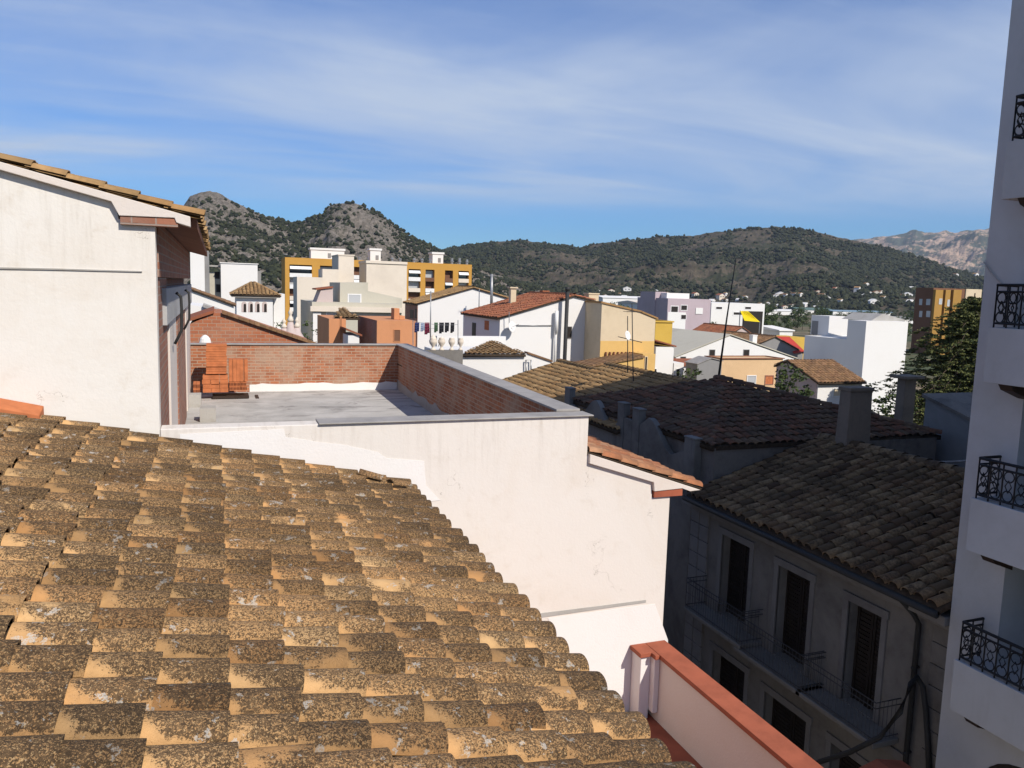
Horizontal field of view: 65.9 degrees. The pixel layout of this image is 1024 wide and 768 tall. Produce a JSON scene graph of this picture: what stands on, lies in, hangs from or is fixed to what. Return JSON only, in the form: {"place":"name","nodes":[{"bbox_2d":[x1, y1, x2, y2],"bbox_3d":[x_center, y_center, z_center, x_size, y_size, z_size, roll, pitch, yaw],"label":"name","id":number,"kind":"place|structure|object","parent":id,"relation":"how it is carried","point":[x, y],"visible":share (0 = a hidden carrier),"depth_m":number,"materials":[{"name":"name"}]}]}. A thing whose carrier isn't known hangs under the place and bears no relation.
{"place":"outdoors","nodes":[
{"label":"outdoors","id":0,"kind":"place"},
{"bbox_2d":[190,251,209,292],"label":"white stair tower","id":1,"kind":"structure","parent":0,"point":[199,270],"depth_m":103.31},
{"bbox_2d":[190,302,218,322],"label":"grey roof shed","id":2,"kind":"structure","parent":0,"point":[196,307],"depth_m":39.11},
{"bbox_2d":[192,287,235,312],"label":"brown lean roof house","id":3,"kind":"structure","parent":0,"point":[200,296],"depth_m":76.53,"materials":[{"name":"paint"}]},
{"bbox_2d":[190,306,316,342],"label":"brick gable house","id":4,"kind":"structure","parent":0,"point":[217,325],"depth_m":31.15,"materials":[{"name":"red brick"}]},
{"bbox_2d":[199,335,210,342],"bbox_3d":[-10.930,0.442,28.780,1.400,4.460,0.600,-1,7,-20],"label":"plaster vent","id":5,"kind":"object","parent":4,"relation":"attached to","point":[204,338],"visible":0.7,"depth_m":28.33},
{"bbox_2d":[286,308,295,333],"bbox_3d":[-16.244,-4.212,57.918,1.109,2.710,1.109,2,7,2],"label":"roof finial","id":6,"kind":"object","parent":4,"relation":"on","point":[290,326],"visible":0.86,"depth_m":57.70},
{"bbox_2d":[294,317,303,336],"bbox_3d":[-15.820,-3.897,58.119,1.109,2.059,1.109,2,7,2],"label":"roof finial","id":7,"kind":"object","parent":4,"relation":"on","point":[297,328],"visible":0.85,"depth_m":57.93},
{"bbox_2d":[293,277,321,329],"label":"cream roof block","id":8,"kind":"structure","parent":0,"point":[303,287],"depth_m":135.50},
{"bbox_2d":[331,254,354,281],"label":"cream party wall","id":9,"kind":"structure","parent":0,"point":[343,264],"depth_m":147.10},
{"bbox_2d":[0,398,702,767],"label":"tiled house","id":10,"kind":"structure","parent":0,"point":[170,602],"depth_m":5.75,"materials":[{"name":"tile"}]},
{"bbox_2d":[358,469,383,480],"bbox_3d":[-2.096,1.341,11.762,0.365,0.156,0.210,1,7,-3],"label":"loose tile","id":11,"kind":"object","parent":10,"relation":"on","point":[370,474],"visible":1,"depth_m":11.69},
{"bbox_2d":[385,479,412,486],"bbox_3d":[-1.658,1.455,11.678,0.365,0.152,0.210,-5,10,-44],"label":"loose tile","id":12,"kind":"object","parent":10,"relation":"on","point":[401,483],"visible":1,"depth_m":11.62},
{"bbox_2d":[184,191,541,296],"bbox_3d":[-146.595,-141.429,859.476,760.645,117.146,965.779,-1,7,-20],"label":"rocky hills","id":13,"kind":"structure","parent":0,"point":[365,220],"depth_m":758.59,"materials":[{"name":"stone"}]},
{"bbox_2d":[187,197,560,296],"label":"rocky hill pines","id":14,"kind":"object","parent":13,"relation":"on","point":[273,267],"visible":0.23,"depth_m":747.29,"materials":[{"name":"plant"}]},
{"bbox_2d":[358,260,406,315],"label":"cream party wall","id":15,"kind":"structure","parent":0,"point":[388,278],"depth_m":150.06,"materials":[{"name":"paint"}]},
{"bbox_2d":[426,350,462,363],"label":"parapet wall","id":16,"kind":"structure","parent":0,"point":[455,355],"depth_m":41.65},
{"bbox_2d":[429,335,436,349],"bbox_3d":[-4.134,-2.179,41.420,0.437,0.811,0.426,-1,7,-20],"label":"stone urn","id":17,"kind":"object","parent":16,"relation":"on","point":[433,341],"visible":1,"depth_m":41.29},
{"bbox_2d":[438,336,444,349],"bbox_3d":[-3.704,-2.144,41.586,0.392,0.728,0.382,-1,7,-20],"label":"stone urn","id":18,"kind":"object","parent":16,"relation":"on","point":[441,341],"visible":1,"depth_m":41.47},
{"bbox_2d":[403,285,508,349],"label":"white ochre roof house","id":19,"kind":"structure","parent":0,"point":[448,305],"depth_m":84.87,"materials":[{"name":"paint"}]},
{"bbox_2d":[435,336,505,346],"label":"white terrace wall","id":20,"kind":"structure","parent":0,"point":[473,340],"depth_m":57.68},
{"bbox_2d":[0,0,1011,248],"label":"sky","id":21,"kind":"structure","parent":0,"point":[580,123],"materials":[{"name":"blue"}]},
{"bbox_2d":[460,291,595,360],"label":"red roof house","id":22,"kind":"structure","parent":0,"point":[530,308],"depth_m":65.49,"materials":[{"name":"paint"}]},
{"bbox_2d":[490,274,492,303],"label":"antenna","id":23,"kind":"object","parent":22,"relation":"on","point":[491,288],"visible":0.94,"depth_m":81.75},
{"bbox_2d":[507,287,517,302],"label":"chimney","id":24,"kind":"object","parent":22,"relation":"on","point":[512,294],"visible":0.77,"depth_m":70.03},
{"bbox_2d":[508,312,518,331],"bbox_3d":[0.106,-4.952,63.285,0.814,1.633,1.125,1,7,-6],"label":"satellite dish","id":25,"kind":"object","parent":22,"relation":"attached to","point":[512,326],"visible":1,"depth_m":63.28,"materials":[{"name":"white paint"}]},
{"bbox_2d":[553,311,558,361],"bbox_3d":[3.609,-3.493,65.052,0.309,5.060,0.344,-5,9,-43],"label":"flue pipe","id":26,"kind":"object","parent":22,"relation":"attached to","point":[556,327],"visible":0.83,"depth_m":64.82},
{"bbox_2d":[563,287,569,359],"bbox_3d":[4.406,-3.390,65.014,0.380,9.172,0.400,-1,7,-20],"label":"flue pipe","id":27,"kind":"object","parent":22,"relation":"attached to","point":[567,289],"visible":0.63,"depth_m":64.70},
{"bbox_2d":[502,359,595,389],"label":"ochre roof house","id":28,"kind":"structure","parent":0,"point":[559,369],"depth_m":44.46,"materials":[{"name":"tile"}]},
{"bbox_2d":[654,339,676,374],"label":"white house","id":29,"kind":"structure","parent":0,"point":[664,355],"depth_m":70.47,"materials":[{"name":"paint"}]},
{"bbox_2d":[637,291,710,329],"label":"mauve building","id":30,"kind":"structure","parent":0,"point":[682,310],"depth_m":209.55,"materials":[{"name":"purple paint"}]},
{"bbox_2d":[693,323,750,332],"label":"rust roof house","id":31,"kind":"structure","parent":0,"point":[712,327],"depth_m":148.27,"materials":[{"name":"tile"}]},
{"bbox_2d":[718,259,735,377],"bbox_3d":[8.610,-2.476,31.740,0.564,5.139,0.100,-1,7,-20],"label":"roof mast","id":32,"kind":"object","parent":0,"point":[720,363],"visible":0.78,"depth_m":31.75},
{"bbox_2d":[671,328,797,360],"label":"white warehouse","id":33,"kind":"structure","parent":0,"point":[690,343],"depth_m":98.33,"materials":[{"name":"paint"}]},
{"bbox_2d":[705,355,784,387],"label":"peach house","id":34,"kind":"structure","parent":0,"point":[758,369],"depth_m":75.23,"materials":[{"name":"beige paint"}]},
{"bbox_2d":[747,375,756,383],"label":"window","id":35,"kind":"structure","parent":34,"relation":"in","point":[750,378],"depth_m":75.19,"materials":[{"name":"white paint"}]},
{"bbox_2d":[764,375,773,384],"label":"window","id":36,"kind":"structure","parent":34,"relation":"in","point":[769,379],"depth_m":75.91,"materials":[{"name":"orange wood"}]},
{"bbox_2d":[720,330,803,358],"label":"red roof barn","id":37,"kind":"structure","parent":0,"point":[787,345],"depth_m":113.35,"materials":[{"name":"brown tile"}]},
{"bbox_2d":[774,359,866,403],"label":"brown roof house","id":38,"kind":"structure","parent":0,"point":[827,378],"depth_m":64.78,"materials":[{"name":"tile"}]},
{"bbox_2d":[832,388,840,396],"bbox_3d":[26.425,0.691,64.105,1.022,0.714,0.070,-1,7,-20],"label":"window","id":39,"kind":"structure","parent":38,"relation":"in","point":[836,392],"depth_m":64.05,"materials":[{"name":"white paint"}]},
{"bbox_2d":[803,312,907,414],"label":"white cube house","id":40,"kind":"structure","parent":0,"point":[869,348],"depth_m":98.11,"materials":[{"name":"paint"}]},
{"bbox_2d":[811,321,817,334],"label":"door","id":41,"kind":"structure","parent":40,"relation":"in","point":[814,330],"depth_m":108.34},
{"bbox_2d":[770,313,972,419],"bbox_3d":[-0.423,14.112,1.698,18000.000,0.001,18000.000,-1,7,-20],"label":"ground","id":42,"kind":"structure","parent":0,"point":[799,332],"depth_m":293.27,"materials":[{"name":"soil"}]},
{"bbox_2d":[0,153,210,435],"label":"white gable house","id":43,"kind":"structure","parent":42,"relation":"on","point":[95,300],"depth_m":10.65,"materials":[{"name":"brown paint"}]},
{"bbox_2d":[209,262,260,313],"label":"white block","id":44,"kind":"structure","parent":42,"relation":"on","point":[227,279],"depth_m":110.73,"materials":[{"name":"paint"}]},
{"bbox_2d":[229,281,280,326],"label":"arched villa","id":45,"kind":"object","parent":42,"relation":"on","point":[253,300],"visible":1,"depth_m":90.20,"materials":[{"name":"paint"}]},
{"bbox_2d":[273,293,284,328],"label":"white outhouse","id":46,"kind":"structure","parent":42,"relation":"on","point":[278,309],"depth_m":95.85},
{"bbox_2d":[317,307,359,342],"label":"orange house","id":47,"kind":"structure","parent":42,"relation":"on","point":[330,329],"depth_m":65.84,"materials":[{"name":"paint"}]},
{"bbox_2d":[301,282,402,341],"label":"grey beige building","id":48,"kind":"structure","parent":42,"relation":"on","point":[358,298],"depth_m":100.19,"materials":[{"name":"white paint"}]},
{"bbox_2d":[318,269,338,286],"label":"cream roof block","id":49,"kind":"structure","parent":48,"relation":"on","point":[328,276],"depth_m":140.35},
{"bbox_2d":[348,294,360,302],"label":"window","id":50,"kind":"structure","parent":48,"relation":"in","point":[351,297],"depth_m":101.75,"materials":[{"name":"white paint"}]},
{"bbox_2d":[281,247,471,325],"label":"yellow apartment block","id":51,"kind":"structure","parent":42,"relation":"on","point":[435,274],"depth_m":202.08,"materials":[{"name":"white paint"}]},
{"bbox_2d":[289,266,311,274],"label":"window","id":52,"kind":"structure","parent":51,"relation":"in","point":[292,269],"depth_m":192.85,"materials":[{"name":"white glass"}]},
{"bbox_2d":[408,281,418,287],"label":"window","id":53,"kind":"structure","parent":51,"relation":"in","point":[411,284],"depth_m":203.64,"materials":[{"name":"grey"}]},
{"bbox_2d":[408,292,418,298],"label":"window","id":54,"kind":"structure","parent":51,"relation":"in","point":[411,295],"depth_m":203.94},
{"bbox_2d":[408,270,420,276],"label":"window","id":55,"kind":"structure","parent":51,"relation":"in","point":[412,273],"depth_m":203.12,"materials":[{"name":"white glass"}]},
{"bbox_2d":[458,272,468,278],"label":"window","id":56,"kind":"structure","parent":51,"relation":"in","point":[462,275],"depth_m":207.61,"materials":[{"name":"white glass"}]},
{"bbox_2d":[358,308,415,346],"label":"orange house","id":57,"kind":"structure","parent":42,"relation":"on","point":[394,327],"depth_m":63.09,"materials":[{"name":"brown paint"}]},
{"bbox_2d":[393,329,400,341],"bbox_3d":[-9.134,-3.853,62.767,0.572,0.978,0.070,-1,7,-20],"label":"window","id":58,"kind":"structure","parent":57,"relation":"in","point":[397,332],"depth_m":62.76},
{"bbox_2d":[160,343,702,711],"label":"terrace house","id":59,"kind":"structure","parent":42,"relation":"on","point":[555,511],"depth_m":13.80,"materials":[{"name":"paint"}]},
{"bbox_2d":[189,393,200,406],"bbox_3d":[-9.205,0.460,22.919,0.352,0.366,0.500,-1,7,-20],"label":"concrete block","id":60,"kind":"object","parent":59,"relation":"on","point":[194,399],"depth_m":22.70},
{"bbox_2d":[193,381,200,392],"bbox_3d":[-9.681,0.193,24.265,0.220,0.491,0.628,-1,7,-20],"label":"brick pack","id":61,"kind":"object","parent":59,"relation":"on","point":[196,386],"visible":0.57,"depth_m":23.97,"materials":[{"name":"brick"}]},
{"bbox_2d":[200,405,215,421],"bbox_3d":[-7.942,0.773,20.636,0.391,0.366,0.500,-1,7,-20],"label":"concrete block","id":62,"kind":"object","parent":59,"relation":"on","point":[207,413],"depth_m":20.42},
{"bbox_2d":[212,393,258,398],"bbox_3d":[-8.705,0.377,24.892,1.368,0.090,0.760,-1,7,-20],"label":"pallet","id":63,"kind":"object","parent":59,"relation":"on","point":[228,395],"visible":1,"depth_m":24.64,"materials":[{"name":"brown wood"}]},
{"bbox_2d":[202,373,227,392],"bbox_3d":[-9.241,-0.038,24.604,0.752,0.521,0.658,-1,7,-20],"label":"brick pack","id":64,"kind":"object","parent":63,"relation":"on","point":[210,382],"visible":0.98,"depth_m":24.33,"materials":[{"name":"brick"}]},
{"bbox_2d":[206,343,226,373],"bbox_3d":[-9.208,-0.799,24.609,0.614,0.917,0.585,-1,7,-20],"label":"brick pack","id":65,"kind":"object","parent":64,"relation":"on","point":[216,358],"visible":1,"depth_m":24.36,"materials":[{"name":"brick"}]},
{"bbox_2d":[229,381,246,390],"bbox_3d":[-8.647,0.040,24.915,0.521,0.264,0.612,-1,7,-20],"label":"brick pack","id":66,"kind":"object","parent":63,"relation":"on","point":[237,386],"visible":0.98,"depth_m":24.65,"materials":[{"name":"brick"}]},
{"bbox_2d":[229,358,247,381],"bbox_3d":[-8.621,-0.450,24.877,0.552,0.689,0.573,-1,7,-20],"label":"brick pack","id":67,"kind":"object","parent":66,"relation":"on","point":[238,370],"visible":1,"depth_m":24.62,"materials":[{"name":"brick"}]},
{"bbox_2d":[424,340,552,378],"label":"white house","id":68,"kind":"structure","parent":42,"relation":"on","point":[500,360],"depth_m":50.90,"materials":[{"name":"paint"}]},
{"bbox_2d":[574,353,644,368],"bbox_3d":[7.351,2.278,62.748,5.161,9.333,2.850,-1,7,-20],"label":"lean to","id":69,"kind":"object","parent":42,"relation":"on","point":[638,360],"visible":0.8,"depth_m":61.77,"materials":[{"name":"brown tile"}]},
{"bbox_2d":[531,362,697,434],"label":"ochre roof house","id":70,"kind":"structure","parent":42,"relation":"on","point":[611,376],"depth_m":37.15,"materials":[{"name":"tile"}]},
{"bbox_2d":[618,306,641,380],"bbox_3d":[5.489,-1.216,36.106,1.416,4.945,0.886,0,7,-12],"label":"antenna","id":71,"kind":"object","parent":70,"relation":"on","point":[632,311],"visible":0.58,"depth_m":35.99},
{"bbox_2d":[599,295,639,304],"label":"industrial shed","id":72,"kind":"structure","parent":42,"relation":"on","point":[608,299],"depth_m":469.46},
{"bbox_2d":[583,300,657,359],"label":"beige house","id":73,"kind":"structure","parent":42,"relation":"on","point":[605,325],"depth_m":64.31,"materials":[{"name":"paint"}]},
{"bbox_2d":[583,293,599,300],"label":"chimney","id":74,"kind":"object","parent":73,"relation":"on","point":[594,295],"visible":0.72,"depth_m":69.52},
{"bbox_2d":[617,300,636,308],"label":"industrial shed","id":75,"kind":"structure","parent":42,"relation":"on","point":[630,303],"depth_m":347.36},
{"bbox_2d":[631,352,654,370],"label":"stair tower","id":76,"kind":"structure","parent":42,"relation":"on","point":[649,361],"depth_m":63.11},
{"bbox_2d":[654,319,673,345],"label":"mustard block","id":77,"kind":"structure","parent":42,"relation":"on","point":[663,330],"depth_m":80.42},
{"bbox_2d":[673,361,683,376],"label":"white annex","id":78,"kind":"object","parent":42,"relation":"on","point":[678,366],"visible":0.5,"depth_m":70.96,"materials":[{"name":"paint"}]},
{"bbox_2d":[673,358,691,374],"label":"red awning roof","id":79,"kind":"structure","parent":42,"relation":"on","point":[682,360],"depth_m":76.50,"materials":[{"name":"orange tile"}]},
{"bbox_2d":[677,366,702,378],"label":"garden shrub","id":80,"kind":"object","parent":42,"relation":"on","point":[692,374],"visible":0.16,"depth_m":65.55,"materials":[{"name":"green plant"}]},
{"bbox_2d":[685,356,722,379],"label":"blue grey shed","id":81,"kind":"structure","parent":42,"relation":"on","point":[708,367],"depth_m":68.73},
{"bbox_2d":[451,226,983,315],"bbox_3d":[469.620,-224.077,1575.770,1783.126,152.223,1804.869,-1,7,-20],"label":"pine hill","id":82,"kind":"structure","parent":42,"relation":"on","point":[693,271],"depth_m":1095.66,"materials":[{"name":"plant"}]},
{"bbox_2d":[442,225,983,315],"bbox_3d":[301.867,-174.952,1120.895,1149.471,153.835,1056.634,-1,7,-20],"label":"pine wood","id":83,"kind":"object","parent":82,"relation":"on","point":[908,263],"visible":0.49,"depth_m":1132.88,"materials":[{"name":"plant"}]},
{"bbox_2d":[629,640,822,767],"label":"terrace parapet","id":84,"kind":"structure","parent":42,"relation":"on","point":[702,718],"depth_m":12.88,"materials":[{"name":"paint"}]},
{"bbox_2d":[710,302,764,333],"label":"white factory","id":85,"kind":"structure","parent":42,"relation":"on","point":[718,312],"depth_m":226.15,"materials":[{"name":"paint"}]},
{"bbox_2d":[739,311,759,332],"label":"yellow sail","id":86,"kind":"object","parent":42,"relation":"on","point":[747,316],"visible":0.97,"depth_m":214.77,"materials":[{"name":"fabric"}]},
{"bbox_2d":[564,375,941,653],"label":"scalloped house","id":87,"kind":"structure","parent":42,"relation":"on","point":[704,431],"depth_m":27.73,"materials":[{"name":"red tile"}]},
{"bbox_2d":[890,374,924,424],"bbox_3d":[16.278,2.094,32.965,1.036,4.941,0.857,-1,7,-20],"label":"chimney","id":88,"kind":"object","parent":87,"relation":"on","point":[905,397],"visible":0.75,"depth_m":32.60,"materials":[{"name":"grey paint"}]},
{"bbox_2d":[764,310,778,324],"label":"valley tree","id":89,"kind":"object","parent":42,"relation":"on","point":[769,319],"visible":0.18,"depth_m":273.99,"materials":[{"name":"green plant"}]},
{"bbox_2d":[763,325,794,335],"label":"industrial shed","id":90,"kind":"structure","parent":42,"relation":"on","point":[771,330],"depth_m":234.46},
{"bbox_2d":[766,309,803,314],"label":"industrial shed","id":91,"kind":"structure","parent":42,"relation":"on","point":[786,311],"depth_m":634.53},
{"bbox_2d":[776,335,804,354],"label":"yellow block","id":92,"kind":"structure","parent":42,"relation":"on","point":[799,341],"depth_m":138.57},
{"bbox_2d":[774,362,814,397],"bbox_3d":[20.575,3.073,58.619,3.226,9.528,3.486,-1,7,-20],"label":"leafy tree","id":93,"kind":"object","parent":42,"relation":"on","point":[782,377],"visible":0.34,"depth_m":57.92,"materials":[{"name":"green plant"}]},
{"bbox_2d":[786,308,805,320],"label":"valley tree","id":94,"kind":"object","parent":42,"relation":"on","point":[793,313],"visible":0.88,"depth_m":367.15,"materials":[{"name":"green plant"}]},
{"bbox_2d":[795,315,811,329],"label":"valley tree","id":95,"kind":"object","parent":42,"relation":"on","point":[802,321],"visible":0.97,"depth_m":346.01,"materials":[{"name":"green plant"}]},
{"bbox_2d":[786,307,832,312],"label":"industrial shed","id":96,"kind":"structure","parent":42,"relation":"on","point":[811,310],"depth_m":733.34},
{"bbox_2d":[682,432,964,767],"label":"old house","id":97,"kind":"structure","parent":42,"relation":"on","point":[819,588],"depth_m":20.61,"materials":[{"name":"grey tile"}]},
{"bbox_2d":[708,640,749,705],"bbox_3d":[6.693,9.271,24.066,0.420,2.250,1.980,-1,7,-20],"label":"window","id":98,"kind":"structure","parent":97,"relation":"in","point":[734,675],"depth_m":24.16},
{"bbox_2d":[714,526,755,631],"bbox_3d":[6.789,5.790,23.671,0.420,2.700,1.730,-1,7,-20],"label":"window","id":99,"kind":"structure","parent":97,"relation":"in","point":[741,561],"depth_m":23.89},
{"bbox_2d":[759,681,812,755],"bbox_3d":[7.565,10.129,21.762,0.420,3.150,2.080,-1,7,-20],"label":"window","id":100,"kind":"structure","parent":97,"relation":"in","point":[792,722],"depth_m":21.75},
{"bbox_2d":[768,556,816,676],"bbox_3d":[7.674,6.206,21.313,0.420,2.750,1.630,-1,7,-20],"label":"window","id":101,"kind":"structure","parent":97,"relation":"in","point":[801,584],"depth_m":21.50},
{"bbox_2d":[824,731,868,767],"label":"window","id":102,"kind":"structure","parent":97,"relation":"in","point":[855,760],"depth_m":19.80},
{"bbox_2d":[835,386,874,445],"bbox_3d":[10.928,1.399,25.287,0.977,2.635,0.533,-1,7,-20],"label":"chimney","id":103,"kind":"object","parent":97,"relation":"on","point":[854,414],"visible":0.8,"depth_m":25.02,"materials":[{"name":"grey paint"}]},
{"bbox_2d":[835,590,889,723],"bbox_3d":[8.537,6.509,19.013,0.420,2.750,1.420,-1,7,-20],"label":"window","id":104,"kind":"structure","parent":97,"relation":"in","point":[872,620],"depth_m":19.17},
{"bbox_2d":[815,674,931,767],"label":"cable bundle","id":105,"kind":"object","parent":97,"relation":"attached to","point":[882,733],"visible":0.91,"depth_m":17.05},
{"bbox_2d":[830,310,892,315],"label":"industrial shed","id":106,"kind":"structure","parent":42,"relation":"on","point":[838,311],"depth_m":708.08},
{"bbox_2d":[871,388,920,417],"bbox_3d":[19.040,5.067,40.113,2.946,9.898,3.141,-1,7,-20],"label":"garden shrub","id":107,"kind":"object","parent":42,"relation":"on","point":[886,410],"visible":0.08,"depth_m":39.99,"materials":[{"name":"green plant"}]},
{"bbox_2d":[865,293,981,424],"bbox_3d":[32.392,0.772,58.215,16.022,14.906,17.482,-1,7,-20],"label":"cedar tree","id":108,"kind":"object","parent":42,"relation":"on","point":[955,364],"visible":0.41,"depth_m":56.65,"materials":[{"name":"green plant"}]},
{"bbox_2d":[911,288,981,354],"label":"brown flats","id":109,"kind":"structure","parent":42,"relation":"on","point":[930,304],"depth_m":213.31,"materials":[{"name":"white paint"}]},
{"bbox_2d":[859,759,911,767],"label":"awning","id":110,"kind":"object","parent":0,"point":[881,763],"visible":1,"depth_m":16.29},
{"bbox_2d":[854,228,988,275],"bbox_3d":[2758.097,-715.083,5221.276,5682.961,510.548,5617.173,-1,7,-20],"label":"mountain","id":111,"kind":"structure","parent":0,"point":[964,250],"depth_m":3764.90,"materials":[{"name":"stone"}]},
{"bbox_2d":[922,392,972,466],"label":"yard building","id":112,"kind":"structure","parent":0,"point":[948,414],"depth_m":28.52,"materials":[{"name":"paint"}]},
{"bbox_2d":[935,0,1023,767],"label":"apartment tower","id":113,"kind":"structure","parent":0,"point":[981,724],"depth_m":14.99,"materials":[{"name":"white paint"}]},
{"bbox_2d":[989,764,1019,767],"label":"arched door","id":114,"kind":"structure","parent":113,"relation":"in","point":[997,765],"depth_m":15.11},
{"label":"street","id":115,"kind":"structure","parent":0,"visible":0},
{"bbox_2d":[302,320,316,341],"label":"garden tree","id":116,"kind":"object","parent":115,"relation":"on","point":[306,324],"visible":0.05,"depth_m":85.95,"materials":[{"name":"green plant"}]},
{"bbox_2d":[341,326,361,342],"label":"red lean roof","id":117,"kind":"structure","parent":115,"relation":"on","point":[350,337],"depth_m":62.90,"materials":[{"name":"paint"}]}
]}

